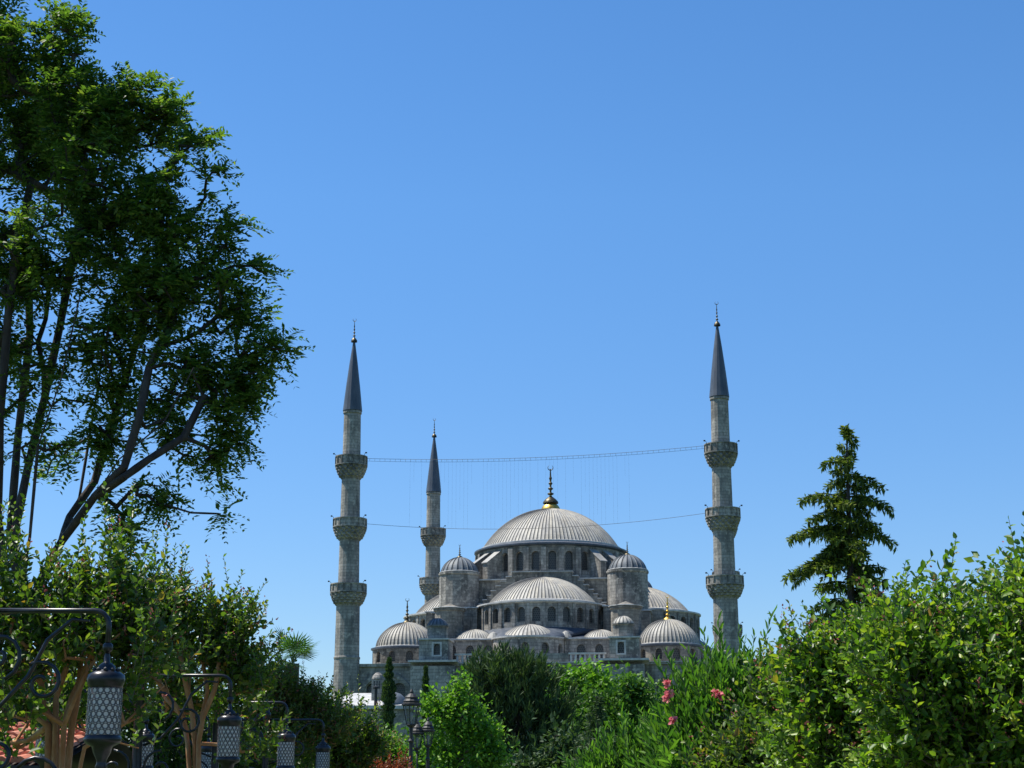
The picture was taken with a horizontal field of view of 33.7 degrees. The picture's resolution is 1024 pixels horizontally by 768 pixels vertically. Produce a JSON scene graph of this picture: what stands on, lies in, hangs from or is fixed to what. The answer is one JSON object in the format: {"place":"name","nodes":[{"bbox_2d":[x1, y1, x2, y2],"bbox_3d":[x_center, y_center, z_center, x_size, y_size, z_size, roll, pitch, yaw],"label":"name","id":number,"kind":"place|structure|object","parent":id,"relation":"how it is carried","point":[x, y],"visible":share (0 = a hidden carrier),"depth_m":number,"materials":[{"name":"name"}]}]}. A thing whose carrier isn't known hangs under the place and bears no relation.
{"place":"outdoors","nodes":[
{"label":"outdoors","id":0,"kind":"place"},
{"bbox_2d":[335,673,420,749],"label":"tomb building","id":1,"kind":"structure","parent":0,"point":[377,679],"depth_m":168.44,"materials":[{"name":"stone"}]},
{"bbox_2d":[0,0,1023,746],"label":"sky","id":2,"kind":"structure","parent":0,"point":[531,220],"materials":[{"name":"blue"}]},
{"bbox_2d":[359,468,712,763],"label":"mosque","id":3,"kind":"structure","parent":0,"point":[566,592],"depth_m":237.95,"materials":[{"name":"stone"}]},
{"bbox_2d":[367,684,371,692],"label":"window","id":4,"kind":"structure","parent":3,"relation":"in","point":[370,686],"depth_m":227.29,"materials":[{"name":"black glass"}]},
{"bbox_2d":[390,651,394,660],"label":"window","id":5,"kind":"structure","parent":3,"relation":"in","point":[392,654],"depth_m":231.72,"materials":[{"name":"black glass"}]},
{"bbox_2d":[396,683,404,696],"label":"window","id":6,"kind":"structure","parent":3,"relation":"in","point":[400,689],"depth_m":226.79,"materials":[{"name":"grey stone"}]},
{"bbox_2d":[406,651,412,660],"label":"window","id":7,"kind":"structure","parent":3,"relation":"in","point":[409,656],"depth_m":231.49,"materials":[{"name":"black glass"}]},
{"bbox_2d":[434,644,439,654],"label":"window","id":8,"kind":"structure","parent":3,"relation":"in","point":[437,647],"depth_m":225.52,"materials":[{"name":"black glass"}]},
{"bbox_2d":[453,646,455,658],"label":"window","id":9,"kind":"structure","parent":3,"relation":"in","point":[454,649],"depth_m":232.85,"materials":[{"name":"black glass"}]},
{"bbox_2d":[466,646,473,657],"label":"window","id":10,"kind":"structure","parent":3,"relation":"in","point":[468,648],"depth_m":232.68,"materials":[{"name":"grey glass"}]},
{"bbox_2d":[484,645,491,653],"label":"window","id":11,"kind":"structure","parent":3,"relation":"in","point":[487,648],"depth_m":232.43,"materials":[{"name":"grey glass"}]},
{"bbox_2d":[495,610,497,622],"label":"window","id":12,"kind":"structure","parent":3,"relation":"in","point":[496,613],"depth_m":238.37,"materials":[{"name":"black glass"}]},
{"bbox_2d":[504,553,507,571],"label":"window","id":13,"kind":"structure","parent":3,"relation":"in","point":[506,555],"depth_m":250.79,"materials":[{"name":"black glass"}]},
{"bbox_2d":[506,608,510,621],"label":"window","id":14,"kind":"structure","parent":3,"relation":"in","point":[508,613],"depth_m":236.92,"materials":[{"name":"grey glass"}]},
{"bbox_2d":[517,552,522,569],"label":"window","id":15,"kind":"structure","parent":3,"relation":"in","point":[520,556],"depth_m":249.45,"materials":[{"name":"grey glass"}]},
{"bbox_2d":[519,607,524,621],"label":"window","id":16,"kind":"structure","parent":3,"relation":"in","point":[521,611],"depth_m":236.00,"materials":[{"name":"grey glass"}]},
{"bbox_2d":[522,642,528,652],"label":"window","id":17,"kind":"structure","parent":3,"relation":"in","point":[525,643],"depth_m":227.73,"materials":[{"name":"grey glass"}]},
{"bbox_2d":[532,551,538,569],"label":"window","id":18,"kind":"structure","parent":3,"relation":"in","point":[535,556],"depth_m":248.66,"materials":[{"name":"grey glass"}]},
{"bbox_2d":[533,607,539,620],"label":"window","id":19,"kind":"structure","parent":3,"relation":"in","point":[536,610],"depth_m":235.54,"materials":[{"name":"grey glass"}]},
{"bbox_2d":[542,643,546,652],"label":"window","id":20,"kind":"structure","parent":3,"relation":"in","point":[544,646],"depth_m":228.12,"materials":[{"name":"grey glass"}]},
{"bbox_2d":[548,607,554,620],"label":"window","id":21,"kind":"structure","parent":3,"relation":"in","point":[551,611],"depth_m":235.54,"materials":[{"name":"grey glass"}]},
{"bbox_2d":[548,551,555,568],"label":"window","id":22,"kind":"structure","parent":3,"relation":"in","point":[552,555],"depth_m":248.35,"materials":[{"name":"grey glass"}]},
{"bbox_2d":[563,607,568,621],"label":"window","id":23,"kind":"structure","parent":3,"relation":"in","point":[565,611],"depth_m":236.00,"materials":[{"name":"grey glass"}]},
{"bbox_2d":[565,551,571,569],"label":"window","id":24,"kind":"structure","parent":3,"relation":"in","point":[568,555],"depth_m":248.60,"materials":[{"name":"grey glass"}]},
{"bbox_2d":[577,608,581,621],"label":"window","id":25,"kind":"structure","parent":3,"relation":"in","point":[579,614],"depth_m":236.98,"materials":[{"name":"black glass"}]},
{"bbox_2d":[577,644,584,657],"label":"window","id":26,"kind":"structure","parent":3,"relation":"in","point":[581,648],"depth_m":230.93,"materials":[{"name":"grey glass"}]},
{"bbox_2d":[581,552,586,569],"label":"window","id":27,"kind":"structure","parent":3,"relation":"in","point":[584,556],"depth_m":249.45,"materials":[{"name":"grey glass"}]},
{"bbox_2d":[589,610,591,622],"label":"window","id":28,"kind":"structure","parent":3,"relation":"in","point":[590,613],"depth_m":238.37,"materials":[{"name":"black glass"}]},
{"bbox_2d":[595,644,603,657],"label":"window","id":29,"kind":"structure","parent":3,"relation":"in","point":[599,648],"depth_m":230.59,"materials":[{"name":"grey glass"}]},
{"bbox_2d":[618,642,623,652],"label":"window","id":30,"kind":"structure","parent":3,"relation":"in","point":[620,645],"depth_m":222.79,"materials":[{"name":"black glass"}]},
{"bbox_2d":[656,648,661,658],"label":"window","id":31,"kind":"structure","parent":3,"relation":"in","point":[658,651],"depth_m":227.62,"materials":[{"name":"black glass"}]},
{"bbox_2d":[673,648,679,658],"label":"window","id":32,"kind":"structure","parent":3,"relation":"in","point":[676,655],"depth_m":227.35,"materials":[{"name":"black glass"}]},
{"label":"ground","id":33,"kind":"structure","parent":0,"visible":0},
{"bbox_2d":[0,608,112,767],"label":"lamp post","id":34,"kind":"object","parent":33,"relation":"on","point":[107,646],"visible":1,"depth_m":9.89,"materials":[{"name":"black metal"}]},
{"bbox_2d":[83,653,124,767],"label":"hanging lantern","id":35,"kind":"object","parent":34,"relation":"hanging from","point":[105,683],"visible":1,"depth_m":9.76,"materials":[{"name":"black metal"}]},
{"bbox_2d":[0,722,131,767],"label":"kiosk","id":36,"kind":"object","parent":33,"relation":"on","point":[89,761],"visible":0.17,"depth_m":19.38,"materials":[{"name":"ceramic"}]},
{"bbox_2d":[0,481,209,767],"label":"crape myrtle","id":37,"kind":"object","parent":33,"relation":"on","point":[119,600],"visible":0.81,"depth_m":11.41,"materials":[{"name":"green plant"}]},
{"bbox_2d":[46,672,233,767],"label":"lamp post","id":38,"kind":"object","parent":33,"relation":"on","point":[136,758],"visible":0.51,"depth_m":15.21,"materials":[{"name":"black metal"}]},
{"bbox_2d":[33,719,48,767],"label":"hanging lantern","id":39,"kind":"object","parent":38,"relation":"hanging from","point":[40,762],"visible":0.13,"depth_m":15.07,"materials":[{"name":"black metal"}]},
{"bbox_2d":[216,704,241,767],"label":"hanging lantern","id":40,"kind":"object","parent":38,"relation":"hanging from","point":[229,720],"visible":1,"depth_m":15.11,"materials":[{"name":"black metal"}]},
{"bbox_2d":[0,0,314,722],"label":"locust tree","id":41,"kind":"object","parent":33,"relation":"on","point":[69,112],"visible":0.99,"depth_m":26.89,"materials":[{"name":"green plant"}]},
{"bbox_2d":[0,658,315,767],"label":"hedge shrub","id":42,"kind":"object","parent":33,"relation":"on","point":[167,753],"visible":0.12,"depth_m":26.19,"materials":[{"name":"plant"}]},
{"bbox_2d":[2,649,330,767],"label":"backing tree","id":43,"kind":"object","parent":33,"relation":"on","point":[245,730],"visible":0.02,"depth_m":50.53,"materials":[{"name":"plant"}]},
{"bbox_2d":[102,520,292,767],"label":"crape myrtle","id":44,"kind":"object","parent":33,"relation":"on","point":[228,630],"visible":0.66,"depth_m":15.98,"materials":[{"name":"green plant"}]},
{"bbox_2d":[144,686,288,767],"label":"lamp post","id":45,"kind":"object","parent":33,"relation":"on","point":[214,740],"visible":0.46,"depth_m":19.59,"materials":[{"name":"black metal"}]},
{"bbox_2d":[141,724,153,767],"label":"hanging lantern","id":46,"kind":"object","parent":45,"relation":"hanging from","point":[147,749],"visible":0.52,"depth_m":19.48,"materials":[{"name":"black metal"}]},
{"bbox_2d":[276,724,295,767],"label":"hanging lantern","id":47,"kind":"object","parent":45,"relation":"hanging from","point":[285,752],"visible":0.96,"depth_m":19.48,"materials":[{"name":"black metal"}]},
{"bbox_2d":[207,699,324,767],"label":"lamp post","id":48,"kind":"object","parent":33,"relation":"on","point":[264,763],"visible":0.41,"depth_m":24.10,"materials":[{"name":"black metal"}]},
{"bbox_2d":[201,738,211,767],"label":"hanging lantern","id":49,"kind":"object","parent":48,"relation":"hanging from","point":[208,751],"visible":0.48,"depth_m":23.95,"materials":[{"name":"black metal"}]},
{"bbox_2d":[315,738,330,767],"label":"hanging lantern","id":50,"kind":"object","parent":48,"relation":"hanging from","point":[323,748],"visible":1,"depth_m":23.95,"materials":[{"name":"black metal"}]},
{"bbox_2d":[265,627,318,683],"bbox_3d":[-4.049,6.651,30.291,1.159,4.649,1.434,4,-14,-16],"label":"fan palm","id":51,"kind":"object","parent":33,"relation":"on","point":[287,645],"visible":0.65,"depth_m":30.52,"materials":[{"name":"green plant"}]},
{"bbox_2d":[223,635,368,767],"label":"crape myrtle","id":52,"kind":"object","parent":33,"relation":"on","point":[306,700],"visible":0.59,"depth_m":25.91,"materials":[{"name":"green leaf"},{"name":"grey brown bark"},{"name":"orange bark"}]},
{"bbox_2d":[328,321,367,698],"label":"minaret","id":53,"kind":"object","parent":33,"relation":"on","point":[348,592],"visible":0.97,"depth_m":229.74,"materials":[{"name":"stone"}]},
{"bbox_2d":[367,446,704,528],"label":"string lights","id":54,"kind":"object","parent":53,"relation":"hanging from","point":[518,481],"visible":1,"depth_m":229.01,"materials":[{"name":"grey"}]},
{"bbox_2d":[298,674,409,767],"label":"crape myrtle","id":55,"kind":"object","parent":33,"relation":"on","point":[364,748],"visible":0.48,"depth_m":28.26,"materials":[{"name":"green plant"}]},
{"bbox_2d":[373,686,378,726],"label":"park pole","id":56,"kind":"object","parent":33,"relation":"on","point":[375,693],"visible":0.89,"depth_m":78.73,"materials":[{"name":"metal"}]},
{"bbox_2d":[359,742,413,767],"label":"copper shrub","id":57,"kind":"object","parent":33,"relation":"on","point":[387,764],"visible":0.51,"depth_m":29.16,"materials":[{"name":"red plant"}]},
{"bbox_2d":[380,656,396,736],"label":"cypress","id":58,"kind":"object","parent":33,"relation":"on","point":[388,698],"visible":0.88,"depth_m":147.42,"materials":[{"name":"green plant"}]},
{"bbox_2d":[330,719,450,767],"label":"dense tree","id":59,"kind":"object","parent":33,"relation":"on","point":[407,738],"visible":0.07,"depth_m":117.04,"materials":[{"name":"green plant"}]},
{"bbox_2d":[370,729,421,767],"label":"round shrub","id":60,"kind":"object","parent":33,"relation":"on","point":[395,751],"visible":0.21,"depth_m":54.42,"materials":[{"name":"green plant"}]},
{"bbox_2d":[402,689,420,767],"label":"street lamp","id":61,"kind":"object","parent":33,"relation":"on","point":[411,698],"visible":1,"depth_m":41.16,"materials":[{"name":"metal"}]},
{"bbox_2d":[413,717,434,767],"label":"street lamp","id":62,"kind":"object","parent":33,"relation":"on","point":[418,729],"visible":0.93,"depth_m":48.84,"materials":[{"name":"metal"}]},
{"bbox_2d":[420,665,430,732],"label":"cypress","id":63,"kind":"object","parent":33,"relation":"on","point":[426,678],"visible":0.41,"depth_m":162.60,"materials":[{"name":"green plant"}]},
{"bbox_2d":[418,418,445,602],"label":"minaret","id":64,"kind":"object","parent":33,"relation":"on","point":[433,539],"visible":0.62,"depth_m":295.27,"materials":[{"name":"stone"}]},
{"bbox_2d":[411,665,523,767],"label":"maple tree","id":65,"kind":"object","parent":33,"relation":"on","point":[449,714],"visible":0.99,"depth_m":60.55,"materials":[{"name":"green plant"}]},
{"bbox_2d":[440,639,586,762],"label":"umbrella pine","id":66,"kind":"object","parent":33,"relation":"on","point":[515,686],"visible":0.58,"depth_m":89.76,"materials":[{"name":"green plant"}]},
{"bbox_2d":[499,711,614,767],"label":"shade tree","id":67,"kind":"object","parent":33,"relation":"on","point":[555,744],"visible":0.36,"depth_m":72.95,"materials":[{"name":"leaf"},{"name":"grey brown bark"}]},
{"bbox_2d":[545,655,619,726],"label":"plane tree","id":68,"kind":"object","parent":33,"relation":"on","point":[580,673],"visible":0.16,"depth_m":117.61,"materials":[{"name":"green plant"}]},
{"bbox_2d":[562,696,616,767],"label":"dwarf cedar","id":69,"kind":"object","parent":33,"relation":"on","point":[599,701],"visible":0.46,"depth_m":56.83,"materials":[{"name":"green plant"}]},
{"bbox_2d":[552,699,667,767],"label":"oleander","id":70,"kind":"object","parent":33,"relation":"on","point":[609,753],"visible":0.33,"depth_m":29.09,"materials":[{"name":"green plant"}]},
{"bbox_2d":[568,657,667,741],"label":"lime tree","id":71,"kind":"object","parent":33,"relation":"on","point":[634,691],"visible":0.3,"depth_m":102.58,"materials":[{"name":"green plant"}]},
{"bbox_2d":[622,606,784,767],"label":"oleander","id":72,"kind":"object","parent":33,"relation":"on","point":[694,695],"visible":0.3,"depth_m":14.06,"materials":[{"name":"green plant"}]},
{"bbox_2d":[703,304,745,667],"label":"minaret","id":73,"kind":"object","parent":33,"relation":"on","point":[724,585],"visible":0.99,"depth_m":222.28,"materials":[{"name":"stone"}]},
{"bbox_2d":[711,528,742,638],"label":"minaret","id":74,"kind":"object","parent":33,"relation":"on","point":[740,626],"visible":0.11,"depth_m":284.07,"materials":[{"name":"stone"}]},
{"bbox_2d":[671,599,816,767],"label":"crape myrtle","id":75,"kind":"object","parent":33,"relation":"on","point":[736,750],"visible":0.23,"depth_m":13.08,"materials":[{"name":"green plant"}]},
{"bbox_2d":[741,638,784,668],"bbox_3d":[7.418,10.118,46.991,2.897,5.988,2.515,-8,-16,31],"label":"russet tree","id":76,"kind":"object","parent":33,"relation":"on","point":[763,653],"depth_m":47.43,"materials":[{"name":"plant"}]},
{"bbox_2d":[780,424,898,629],"bbox_3d":[8.975,6.752,45.595,3.298,11.712,2.286,0,-14,0],"label":"tall cedar","id":77,"kind":"object","parent":33,"relation":"on","point":[844,535],"visible":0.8,"depth_m":46.25,"materials":[{"name":"green plant"}]},
{"bbox_2d":[742,558,982,767],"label":"crape myrtle","id":78,"kind":"object","parent":33,"relation":"on","point":[818,727],"visible":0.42,"depth_m":10.11,"materials":[{"name":"green plant"}]},
{"bbox_2d":[821,511,1023,767],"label":"crape myrtle","id":79,"kind":"object","parent":33,"relation":"on","point":[956,700],"visible":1,"depth_m":8.24,"materials":[{"name":"green plant"}]},
{"bbox_2d":[838,546,1023,641],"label":"backing tree","id":80,"kind":"object","parent":33,"relation":"on","point":[995,577],"visible":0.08,"depth_m":23.83,"materials":[{"name":"green plant"}]}
]}

